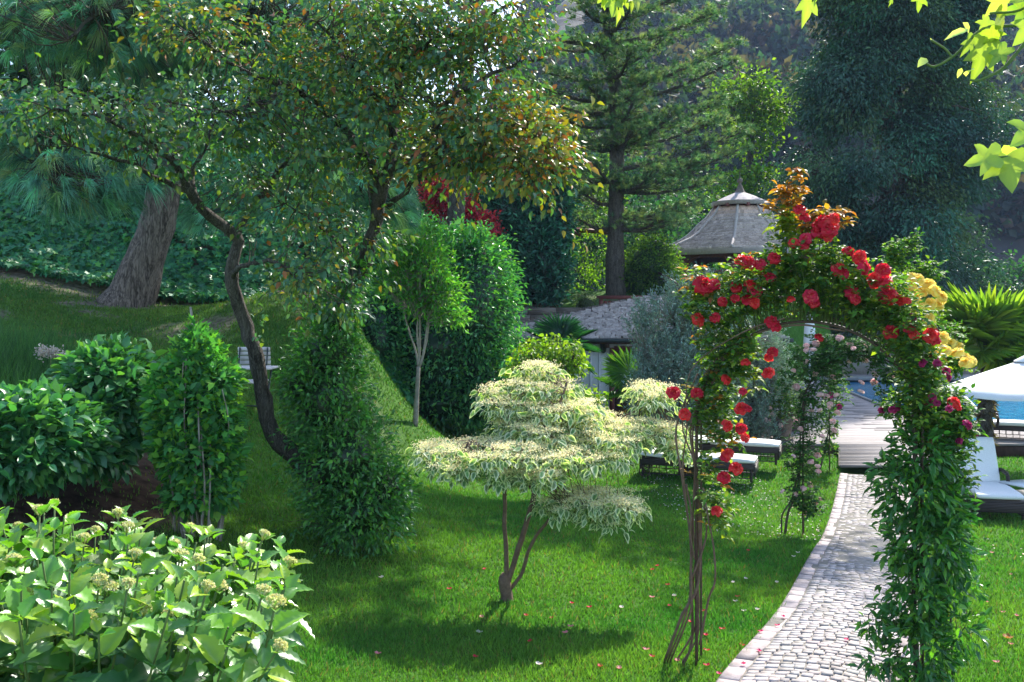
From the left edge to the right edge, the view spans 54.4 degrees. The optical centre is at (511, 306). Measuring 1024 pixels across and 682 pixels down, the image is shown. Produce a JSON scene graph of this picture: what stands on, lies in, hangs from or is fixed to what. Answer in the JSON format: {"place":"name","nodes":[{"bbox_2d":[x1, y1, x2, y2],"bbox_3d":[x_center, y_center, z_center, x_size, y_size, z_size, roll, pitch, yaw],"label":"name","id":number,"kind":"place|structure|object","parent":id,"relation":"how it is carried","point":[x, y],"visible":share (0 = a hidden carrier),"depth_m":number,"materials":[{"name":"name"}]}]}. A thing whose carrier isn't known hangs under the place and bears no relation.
{"place":"outdoors","nodes":[
{"label":"outdoors","id":0,"kind":"place"},
{"bbox_2d":[0,308,143,386],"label":"wild grass","id":1,"kind":"structure","parent":0,"point":[15,370],"depth_m":11.70,"materials":[{"name":"green plant"}]},
{"bbox_2d":[0,0,521,141],"label":"sky","id":2,"kind":"structure","parent":0,"point":[495,6],"materials":[{"name":"white"}]},
{"bbox_2d":[0,149,1023,681],"bbox_3d":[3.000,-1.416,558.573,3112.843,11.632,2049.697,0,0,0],"label":"ground","id":3,"kind":"structure","parent":0,"point":[74,499],"depth_m":10.78,"materials":[{"name":"green plant"}]},
{"bbox_2d":[0,0,94,109],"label":"woodland tree","id":4,"kind":"object","parent":3,"relation":"on","point":[21,74],"visible":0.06,"depth_m":28.93,"materials":[{"name":"green plant"}]},
{"bbox_2d":[33,343,65,380],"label":"white flower","id":5,"kind":"object","parent":3,"relation":"on","point":[49,352],"visible":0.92,"depth_m":11.19,"materials":[{"name":"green plant"}]},
{"bbox_2d":[0,373,120,505],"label":"green hydrangea","id":6,"kind":"object","parent":3,"relation":"on","point":[49,443],"visible":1,"depth_m":8.42,"materials":[{"name":"green plant"}]},
{"bbox_2d":[44,330,168,465],"bbox_3d":[-3.974,0.917,9.863,1.316,1.384,1.498,0,0,-17],"label":"green hydrangea","id":7,"kind":"object","parent":3,"relation":"on","point":[119,364],"visible":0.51,"depth_m":9.58,"materials":[{"name":"green plant"}]},
{"bbox_2d":[69,387,145,492],"bbox_3d":[-3.993,1.230,9.335,1.012,1.070,1.121,0,0,0],"label":"green hydrangea","id":8,"kind":"object","parent":3,"relation":"on","point":[116,468],"visible":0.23,"depth_m":9.31,"materials":[{"name":"green plant"}]},
{"bbox_2d":[15,1,229,131],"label":"woodland tree","id":9,"kind":"object","parent":3,"relation":"on","point":[118,99],"depth_m":29.91,"materials":[{"name":"green plant"}]},
{"bbox_2d":[140,3,155,125],"bbox_3d":[-9.033,-6.718,24.527,4.372,6.739,4.219,0,0,-37],"label":"shaded trunk tree","id":10,"kind":"object","parent":3,"relation":"on","point":[145,104],"visible":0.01,"depth_m":24.35,"materials":[{"name":"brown plant"}]},
{"bbox_2d":[0,498,315,681],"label":"hydrangea","id":11,"kind":"object","parent":3,"relation":"on","point":[70,624],"visible":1,"depth_m":3.50,"materials":[{"name":"green plant"}]},
{"bbox_2d":[135,313,254,540],"bbox_3d":[-2.945,1.131,9.257,1.129,2.152,1.048,0,0,0],"label":"upright shrub","id":12,"kind":"object","parent":3,"relation":"on","point":[195,420],"visible":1,"depth_m":9.06,"materials":[{"name":"green plant"}]},
{"bbox_2d":[0,118,414,404],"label":"ivy","id":13,"kind":"object","parent":3,"relation":"on","point":[49,254],"visible":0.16,"depth_m":21.80,"materials":[{"name":"green plant"}]},
{"bbox_2d":[0,0,443,307],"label":"weeping pine","id":14,"kind":"object","parent":3,"relation":"on","point":[136,281],"visible":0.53,"depth_m":15.03,"materials":[{"name":"green plant"}]},
{"bbox_2d":[237,347,270,406],"bbox_3d":[-3.541,1.008,13.513,0.440,0.913,0.488,0,0,0],"label":"folding chair","id":15,"kind":"object","parent":3,"relation":"on","point":[244,351],"visible":0.35,"depth_m":13.66,"materials":[{"name":"white metal"}]},
{"bbox_2d":[240,366,278,388],"bbox_3d":[-3.427,1.170,12.850,0.742,0.788,0.580,0,0,0],"label":"folding table","id":16,"kind":"object","parent":3,"relation":"on","point":[270,368],"visible":0.31,"depth_m":12.93,"materials":[{"name":"white metal"}]},
{"bbox_2d":[187,1,377,152],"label":"woodland tree","id":17,"kind":"object","parent":3,"relation":"on","point":[208,95],"depth_m":30.76,"materials":[{"name":"green plant"}]},
{"bbox_2d":[0,0,603,538],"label":"crab apple tree","id":18,"kind":"object","parent":3,"relation":"on","point":[448,52],"visible":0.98,"depth_m":9.19,"materials":[{"name":"green plant"}]},
{"bbox_2d":[268,241,427,565],"bbox_3d":[-1.669,1.021,9.927,1.680,3.422,1.486,0,0,0],"label":"jasmine","id":19,"kind":"object","parent":3,"relation":"on","point":[365,487],"visible":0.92,"depth_m":9.89,"materials":[{"name":"green plant"}]},
{"bbox_2d":[314,52,480,228],"bbox_3d":[-3.956,-5.367,32.549,7.252,6.922,8.334,0,0,0],"label":"woodland tree","id":20,"kind":"object","parent":3,"relation":"on","point":[423,206],"visible":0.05,"depth_m":31.21,"materials":[{"name":"green plant"}]},
{"bbox_2d":[372,211,476,426],"bbox_3d":[-1.619,0.126,17.800,2.010,4.033,1.788,0,0,0],"label":"slender tree","id":21,"kind":"object","parent":3,"relation":"on","point":[421,277],"visible":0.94,"depth_m":17.57,"materials":[{"name":"green plant"}]},
{"bbox_2d":[352,205,532,439],"bbox_3d":[-1.793,0.438,22.461,4.654,5.686,4.702,0,0,0],"label":"cherry laurel","id":22,"kind":"object","parent":3,"relation":"on","point":[457,366],"visible":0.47,"depth_m":21.65,"materials":[{"name":"green plant"}]},
{"bbox_2d":[410,66,508,242],"bbox_3d":[-1.216,-3.526,31.092,2.558,7.481,8.046,0,0,6],"label":"red maple","id":23,"kind":"object","parent":3,"relation":"on","point":[434,201],"visible":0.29,"depth_m":27.78,"materials":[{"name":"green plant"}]},
{"bbox_2d":[443,0,483,226],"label":"tall lime","id":24,"kind":"object","parent":3,"relation":"on","point":[460,210],"visible":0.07,"depth_m":26.29,"materials":[{"name":"green plant"}]},
{"bbox_2d":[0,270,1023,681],"bbox_3d":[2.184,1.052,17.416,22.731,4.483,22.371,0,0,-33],"label":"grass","id":25,"kind":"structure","parent":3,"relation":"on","point":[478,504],"depth_m":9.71,"materials":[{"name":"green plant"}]},
{"bbox_2d":[465,165,583,307],"bbox_3d":[0.090,-2.356,35.764,5.125,6.707,3.958,0,0,0],"label":"thuja hedge","id":26,"kind":"object","parent":3,"relation":"on","point":[543,247],"visible":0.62,"depth_m":34.79,"materials":[{"name":"green plant"}]},
{"bbox_2d":[398,358,698,601],"bbox_3d":[0.368,1.613,8.932,2.762,2.273,1.809,0,0,0],"label":"variegated dogwood","id":27,"kind":"object","parent":3,"relation":"on","point":[556,430],"visible":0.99,"depth_m":8.80,"materials":[{"name":"green plant"}]},
{"bbox_2d":[513,307,591,321],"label":"retaining wall","id":28,"kind":"structure","parent":3,"relation":"on","point":[535,312],"depth_m":33.95,"materials":[{"name":"grey stone"}]},
{"bbox_2d":[493,326,619,410],"bbox_3d":[0.890,1.695,19.496,2.531,2.688,1.553,0,0,0],"label":"yellow green dogwood","id":29,"kind":"object","parent":3,"relation":"on","point":[572,364],"visible":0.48,"depth_m":19.25,"materials":[{"name":"green plant"}]},
{"bbox_2d":[523,312,601,390],"bbox_3d":[1.198,1.701,23.894,1.990,3.220,1.736,0,0,0],"label":"fan palm","id":30,"kind":"object","parent":3,"relation":"on","point":[556,324],"visible":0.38,"depth_m":24.08,"materials":[{"name":"green plant"}]},
{"bbox_2d":[510,78,630,227],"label":"bright tree","id":31,"kind":"object","parent":3,"relation":"on","point":[605,209],"visible":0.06,"depth_m":46.38,"materials":[{"name":"green plant"}]},
{"bbox_2d":[571,287,598,307],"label":"bank shrub","id":32,"kind":"object","parent":3,"relation":"on","point":[585,302],"visible":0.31,"depth_m":34.03,"materials":[{"name":"green plant"}]},
{"bbox_2d":[566,228,606,290],"bbox_3d":[2.954,-1.814,38.250,1.982,2.623,0.598,0,0,0],"label":"arbour","id":33,"kind":"object","parent":3,"relation":"on","point":[588,231],"visible":0.18,"depth_m":38.24,"materials":[{"name":"red paint"}]},
{"bbox_2d":[567,212,606,290],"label":"arbour vine","id":34,"kind":"object","parent":33,"relation":"attached to","point":[589,274],"visible":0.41,"depth_m":38.06,"materials":[{"name":"green plant"}]},
{"bbox_2d":[570,195,638,290],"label":"hazy tree","id":35,"kind":"object","parent":3,"relation":"on","point":[591,243],"visible":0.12,"depth_m":60.89,"materials":[{"name":"green plant"}]},
{"bbox_2d":[591,346,639,417],"bbox_3d":[2.465,2.002,22.629,1.730,2.276,1.273,0,0,-28],"label":"fan palm","id":36,"kind":"object","parent":3,"relation":"on","point":[618,367],"visible":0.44,"depth_m":22.61,"materials":[{"name":"green plant"}]},
{"bbox_2d":[596,296,642,305],"bbox_3d":[4.407,0.125,34.600,2.930,1.034,0.200,0,0,0],"label":"red rail","id":37,"kind":"object","parent":3,"relation":"on","point":[601,298],"visible":0.09,"depth_m":34.50,"materials":[{"name":"brown paint"}]},
{"bbox_2d":[475,0,769,295],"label":"layered pine","id":38,"kind":"object","parent":3,"relation":"on","point":[618,141],"visible":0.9,"depth_m":36.17,"materials":[{"name":"green plant"}]},
{"bbox_2d":[584,145,681,281],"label":"hazy tree","id":39,"kind":"object","parent":3,"relation":"on","point":[628,173],"visible":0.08,"depth_m":73.33,"materials":[{"name":"green plant"}]},
{"bbox_2d":[619,230,690,295],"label":"round shrub","id":40,"kind":"object","parent":3,"relation":"on","point":[648,261],"visible":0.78,"depth_m":36.40,"materials":[{"name":"green plant"}]},
{"bbox_2d":[599,184,721,272],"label":"hazy tree","id":41,"kind":"object","parent":3,"relation":"on","point":[651,202],"visible":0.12,"depth_m":59.08,"materials":[{"name":"green plant"}]},
{"bbox_2d":[658,272,679,289],"bbox_3d":[5.605,-0.925,35.500,0.100,0.698,1.198,0,0,-31],"label":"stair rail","id":42,"kind":"object","parent":3,"relation":"on","point":[659,273],"visible":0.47,"depth_m":35.68,"materials":[{"name":"grey wood"}]},
{"bbox_2d":[625,225,730,289],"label":"hazy tree","id":43,"kind":"object","parent":3,"relation":"on","point":[682,234],"visible":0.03,"depth_m":55.13,"materials":[{"name":"green plant"}]},
{"bbox_2d":[512,295,849,419],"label":"garden house","id":44,"kind":"structure","parent":3,"relation":"on","point":[605,320],"depth_m":26.60,"materials":[{"name":"grey wood"}]},
{"bbox_2d":[600,344,605,352],"bbox_3d":[2.437,1.067,26.505,0.190,0.330,0.230,0,0,30],"label":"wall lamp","id":45,"kind":"object","parent":44,"relation":"attached to","point":[602,347],"visible":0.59,"depth_m":26.44,"materials":[{"name":"black metal"}]},
{"bbox_2d":[609,346,645,418],"bbox_3d":[3.219,2.193,26.540,1.230,2.291,0.140,0,0,0],"label":"door","id":46,"kind":"structure","parent":44,"relation":"in","point":[617,400],"depth_m":26.54,"materials":[{"name":"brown wood"}]},
{"bbox_2d":[619,261,752,476],"bbox_3d":[3.033,1.269,17.294,2.455,4.160,2.609,0,0,0],"label":"olive tree","id":47,"kind":"object","parent":3,"relation":"on","point":[669,349],"visible":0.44,"depth_m":17.01,"materials":[{"name":"green plant"}]},
{"bbox_2d":[639,448,758,481],"bbox_3d":[3.269,2.768,17.527,2.032,0.448,0.696,0,0,19],"label":"sun lounger","id":48,"kind":"object","parent":3,"relation":"on","point":[748,462],"visible":0.52,"depth_m":17.34,"materials":[{"name":"wicker"}]},
{"bbox_2d":[660,159,751,278],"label":"hazy tree","id":49,"kind":"object","parent":3,"relation":"on","point":[696,194],"visible":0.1,"depth_m":65.48,"materials":[{"name":"green plant"}]},
{"bbox_2d":[669,435,781,464],"bbox_3d":[4.004,2.663,18.721,2.032,0.448,0.696,0,0,19],"label":"sun lounger","id":50,"kind":"object","parent":3,"relation":"on","point":[756,446],"visible":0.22,"depth_m":18.29,"materials":[{"name":"wicker"}]},
{"bbox_2d":[689,57,799,214],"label":"bright tree","id":51,"kind":"object","parent":3,"relation":"on","point":[748,103],"visible":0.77,"depth_m":51.05,"materials":[{"name":"green plant"}]},
{"bbox_2d":[670,178,827,299],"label":"pavilion","id":52,"kind":"structure","parent":3,"relation":"on","point":[725,228],"depth_m":40.89,"materials":[{"name":"grey wood"}]},
{"bbox_2d":[711,312,807,439],"bbox_3d":[5.369,1.684,21.781,2.395,3.238,2.525,0,0,0],"label":"olive tree","id":53,"kind":"object","parent":3,"relation":"on","point":[755,427],"visible":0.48,"depth_m":21.33,"materials":[{"name":"green plant"}]},
{"bbox_2d":[721,152,812,289],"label":"hazy tree","id":54,"kind":"object","parent":3,"relation":"on","point":[774,154],"visible":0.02,"depth_m":63.70,"materials":[{"name":"green plant"}]},
{"bbox_2d":[695,321,923,671],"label":"garden arch","id":55,"kind":"structure","parent":3,"relation":"on","point":[696,475],"depth_m":7.12,"materials":[{"name":"metal"}]},
{"bbox_2d":[663,162,961,665],"bbox_3d":[2.040,0.803,6.936,1.973,3.633,0.724,0,0,19],"label":"red climbing rose","id":56,"kind":"object","parent":55,"relation":"attached to","point":[810,289],"visible":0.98,"depth_m":6.87,"materials":[{"name":"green plant"}]},
{"bbox_2d":[846,408,995,681],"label":"jasmine","id":57,"kind":"object","parent":55,"relation":"attached to","point":[937,480],"visible":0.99,"depth_m":6.49,"materials":[{"name":"green plant"}]},
{"bbox_2d":[878,227,979,605],"bbox_3d":[3.349,1.075,8.061,0.775,3.473,0.930,0,0,31],"label":"yellow climbing rose","id":58,"kind":"object","parent":55,"relation":"attached to","point":[894,258],"visible":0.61,"depth_m":8.09,"materials":[{"name":"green plant"}]},
{"bbox_2d":[872,313,988,674],"bbox_3d":[2.886,1.308,6.754,0.748,2.540,0.740,0,0,-30],"label":"magenta rose","id":59,"kind":"object","parent":55,"relation":"attached to","point":[963,423],"visible":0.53,"depth_m":6.68,"materials":[{"name":"green plant"}]},
{"bbox_2d":[644,472,1023,556],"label":"petal litter","id":60,"kind":"object","parent":3,"relation":"on","point":[753,506],"visible":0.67,"depth_m":14.98,"materials":[{"name":"plant"}]},
{"bbox_2d":[815,377,854,468],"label":"pale rose","id":61,"kind":"object","parent":3,"relation":"on","point":[825,440],"visible":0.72,"depth_m":18.90,"materials":[{"name":"green plant"}]},
{"bbox_2d":[829,342,859,469],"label":"garden arch","id":62,"kind":"structure","parent":3,"relation":"on","point":[829,432],"depth_m":18.87,"materials":[{"name":"metal"}]},
{"bbox_2d":[802,354,889,536],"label":"garden arch","id":63,"kind":"structure","parent":3,"relation":"on","point":[803,439],"depth_m":13.47,"materials":[{"name":"metal"}]},
{"bbox_2d":[773,327,903,533],"bbox_3d":[4.390,1.664,13.341,1.765,2.831,0.884,0,0,12],"label":"pink climbing rose","id":64,"kind":"object","parent":63,"relation":"attached to","point":[865,348],"visible":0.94,"depth_m":13.35,"materials":[{"name":"green plant"}]},
{"bbox_2d":[795,0,927,27],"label":"vine spray","id":65,"kind":"object","parent":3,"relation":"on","point":[807,7],"visible":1,"depth_m":2.61,"materials":[{"name":"green plant"}]},
{"bbox_2d":[746,374,1023,467],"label":"deck","id":66,"kind":"structure","parent":3,"relation":"on","point":[863,433],"depth_m":22.64,"materials":[{"name":"grey wood"}]},
{"bbox_2d":[768,416,794,440],"bbox_3d":[5.850,2.640,21.600,0.570,0.480,0.570,0,0,0],"label":"flower pot","id":67,"kind":"object","parent":66,"relation":"on","point":[787,432],"visible":0.58,"depth_m":21.40,"materials":[{"name":"ceramic"}]},
{"bbox_2d":[759,379,799,427],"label":"potted rose","id":68,"kind":"object","parent":67,"relation":"in","point":[784,405],"visible":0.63,"depth_m":21.36,"materials":[{"name":"green plant"}]},
{"bbox_2d":[784,411,806,431],"bbox_3d":[6.601,2.652,23.200,0.542,0.456,0.542,0,0,0],"label":"flower pot","id":69,"kind":"object","parent":66,"relation":"on","point":[795,428],"visible":0.27,"depth_m":23.01,"materials":[{"name":"ceramic"}]},
{"bbox_2d":[780,377,808,412],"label":"potted rose","id":70,"kind":"object","parent":69,"relation":"in","point":[799,393],"visible":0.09,"depth_m":23.12,"materials":[{"name":"green plant"}]},
{"bbox_2d":[803,314,815,394],"bbox_3d":[9.267,1.450,31.000,0.400,2.861,0.380,0,0,0],"label":"closed parasol","id":71,"kind":"object","parent":66,"relation":"on","point":[807,329],"visible":0.17,"depth_m":30.87,"materials":[{"name":"white fabric"}]},
{"bbox_2d":[719,424,1023,456],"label":"deck fascia","id":72,"kind":"structure","parent":66,"relation":"attached to","point":[1006,451],"depth_m":20.86,"materials":[{"name":"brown wood"}]},
{"bbox_2d":[817,376,970,405],"bbox_3d":[21.785,2.832,31.800,23.430,0.163,15.700,0,0,0],"label":"pool edge","id":73,"kind":"object","parent":66,"relation":"on","point":[867,378],"visible":0.25,"depth_m":39.35,"materials":[{"name":"stone"}]},
{"bbox_2d":[836,351,979,373],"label":"poolside wall","id":74,"kind":"structure","parent":66,"relation":"on","point":[861,369],"depth_m":42.60,"materials":[{"name":"stone"}]},
{"bbox_2d":[962,396,1023,438],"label":"sun lounger","id":75,"kind":"object","parent":66,"relation":"on","point":[1005,425],"visible":0.34,"depth_m":21.48,"materials":[{"name":"wicker"}]},
{"bbox_2d":[750,0,1023,344],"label":"giant cypress","id":76,"kind":"object","parent":3,"relation":"on","point":[868,67],"visible":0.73,"depth_m":44.77,"materials":[{"name":"green plant"}]},
{"bbox_2d":[831,329,1023,350],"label":"poolside shrub","id":77,"kind":"object","parent":3,"relation":"on","point":[851,340],"visible":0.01,"depth_m":45.45,"materials":[{"name":"green plant"}]},
{"bbox_2d":[910,282,1023,455],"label":"poolside palm","id":78,"kind":"object","parent":3,"relation":"on","point":[995,337],"visible":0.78,"depth_m":19.99,"materials":[{"name":"green plant"}]},
{"bbox_2d":[917,0,1023,83],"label":"vine spray","id":79,"kind":"object","parent":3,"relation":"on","point":[990,50],"visible":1,"depth_m":2.62,"materials":[{"name":"green plant"}]},
{"bbox_2d":[945,356,1023,495],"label":"parasol","id":80,"kind":"object","parent":3,"relation":"on","point":[1004,383],"visible":0.88,"depth_m":16.03,"materials":[{"name":"white fabric"}]},
{"bbox_2d":[956,437,1023,520],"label":"sun lounger","id":81,"kind":"object","parent":3,"relation":"on","point":[994,494],"visible":0.58,"depth_m":14.89,"materials":[{"name":"wicker"}]},
{"bbox_2d":[963,119,1023,192],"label":"vine spray","id":82,"kind":"object","parent":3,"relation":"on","point":[1006,165],"visible":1,"depth_m":2.49,"materials":[{"name":"green plant"}]},
{"bbox_2d":[978,243,1023,292],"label":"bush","id":83,"kind":"object","parent":3,"relation":"on","point":[1012,272],"visible":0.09,"depth_m":61.12,"materials":[{"name":"green plant"}]},
{"bbox_2d":[1003,633,1012,637],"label":"fallen leaf","id":84,"kind":"object","parent":3,"relation":"on","point":[1007,635],"visible":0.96,"depth_m":7.92,"materials":[{"name":"orange plant"}]},
{"bbox_2d":[999,479,1023,487],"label":"side table","id":85,"kind":"object","parent":3,"relation":"on","point":[1018,483],"visible":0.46,"depth_m":15.11,"materials":[{"name":"white paint"}]},
{"bbox_2d":[597,0,645,25],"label":"vine spray","id":86,"kind":"object","parent":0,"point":[612,5],"visible":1,"depth_m":2.89,"materials":[{"name":"green plant"}]},
{"bbox_2d":[492,0,1023,336],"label":"hill","id":87,"kind":"structure","parent":0,"point":[1000,243],"depth_m":119.64,"materials":[{"name":"green plant"}]},
{"bbox_2d":[426,0,1023,239],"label":"hillside forest","id":88,"kind":"object","parent":87,"relation":"on","point":[764,26],"visible":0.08,"depth_m":148.33,"materials":[{"name":"green plant"}]},
{"bbox_2d":[716,473,925,681],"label":"path","id":89,"kind":"structure","parent":0,"point":[864,561],"depth_m":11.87,"materials":[{"name":"grey stone"}]},
{"bbox_2d":[835,382,1023,420],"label":"pool water","id":90,"kind":"structure","parent":0,"point":[1012,410],"depth_m":30.92,"materials":[{"name":"blue liquid"}]}
]}

